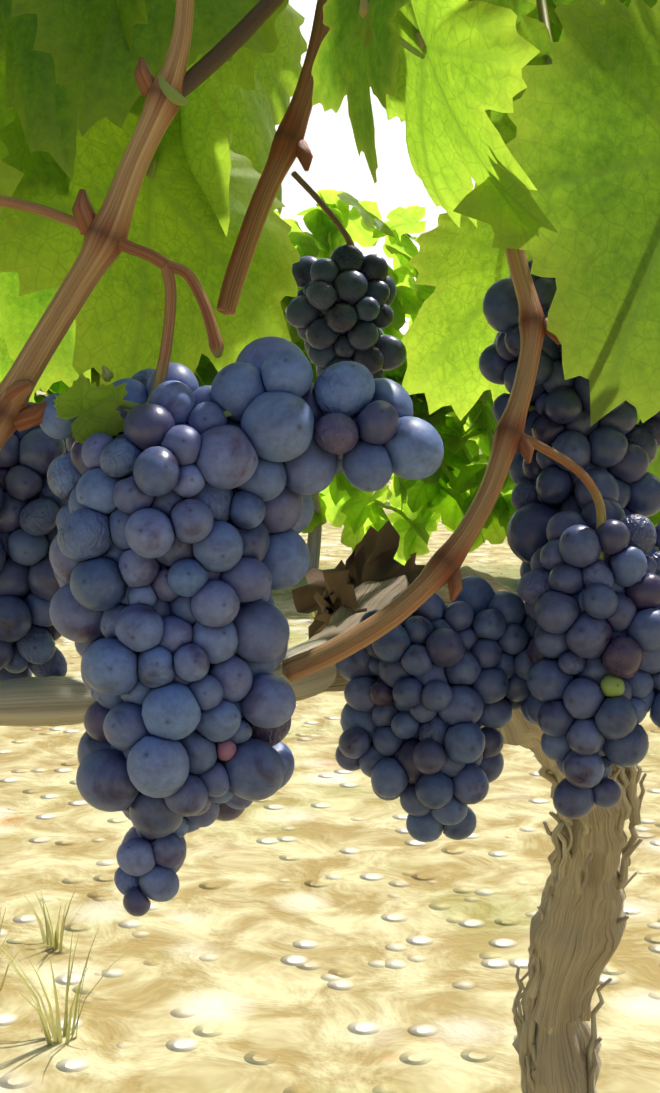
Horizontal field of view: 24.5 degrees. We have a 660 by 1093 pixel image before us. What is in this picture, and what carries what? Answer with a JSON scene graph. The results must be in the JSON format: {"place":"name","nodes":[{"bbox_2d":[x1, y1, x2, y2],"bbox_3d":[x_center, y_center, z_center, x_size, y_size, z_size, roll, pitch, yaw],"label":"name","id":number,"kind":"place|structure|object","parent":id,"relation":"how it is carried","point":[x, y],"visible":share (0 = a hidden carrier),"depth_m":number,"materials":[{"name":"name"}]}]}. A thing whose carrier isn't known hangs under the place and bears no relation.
{"place":"outdoors","nodes":[
{"label":"outdoors","id":0,"kind":"place"},
{"bbox_2d":[0,390,659,1092],"bbox_3d":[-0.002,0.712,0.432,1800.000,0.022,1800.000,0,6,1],"label":"ground","id":1,"kind":"structure","parent":0,"point":[320,922],"depth_m":2.09,"materials":[{"name":"soil"}]},
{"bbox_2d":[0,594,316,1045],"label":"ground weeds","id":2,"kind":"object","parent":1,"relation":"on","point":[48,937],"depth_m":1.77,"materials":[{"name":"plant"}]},
{"bbox_2d":[0,565,646,1092],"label":"vine trunk","id":3,"kind":"object","parent":1,"relation":"on","point":[578,923],"visible":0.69,"depth_m":0.73,"materials":[{"name":"brown wood"}]},
{"bbox_2d":[0,0,605,681],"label":"vine canes","id":4,"kind":"object","parent":3,"relation":"attached to","point":[104,230],"visible":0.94,"depth_m":0.36,"materials":[{"name":"brown wood"}]},
{"bbox_2d":[0,0,659,479],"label":"vine leaves","id":5,"kind":"object","parent":4,"relation":"attached to","point":[558,158],"visible":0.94,"depth_m":0.42,"materials":[{"name":"green plant"}]},
{"bbox_2d":[146,0,552,178],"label":"leaf petioles","id":6,"kind":"object","parent":5,"relation":"on","point":[364,7],"visible":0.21,"depth_m":0.47,"materials":[{"name":"green plant"}]},
{"bbox_2d":[0,244,659,916],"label":"grape clusters","id":7,"kind":"object","parent":4,"relation":"hanging from","point":[154,552],"visible":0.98,"depth_m":0.37,"materials":[{"name":"blue food"}]},
{"bbox_2d":[14,365,659,890],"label":"bunch stems","id":8,"kind":"object","parent":7,"relation":"on","point":[106,375],"visible":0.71,"depth_m":0.36,"materials":[{"name":"green plant"}]},
{"bbox_2d":[292,520,424,638],"bbox_3d":[0.023,0.020,0.510,0.059,0.058,0.058,-2,6,-21],"label":"dried leaf","id":9,"kind":"object","parent":3,"relation":"on","point":[327,593],"visible":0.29,"depth_m":0.51,"materials":[{"name":"brown plant"}]},
{"bbox_2d":[34,189,659,576],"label":"far vine row","id":10,"kind":"object","parent":1,"relation":"on","point":[446,491],"depth_m":5.85,"materials":[{"name":"green plant"}]},
{"bbox_2d":[275,0,474,333],"bbox_3d":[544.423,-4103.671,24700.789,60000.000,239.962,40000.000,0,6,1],"label":"sky","id":11,"kind":"structure","parent":0,"point":[389,190],"depth_m":10696.96,"materials":[{"name":"white"}]},
{"bbox_2d":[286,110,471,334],"label":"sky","id":12,"kind":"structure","parent":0,"point":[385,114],"materials":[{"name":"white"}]}
]}

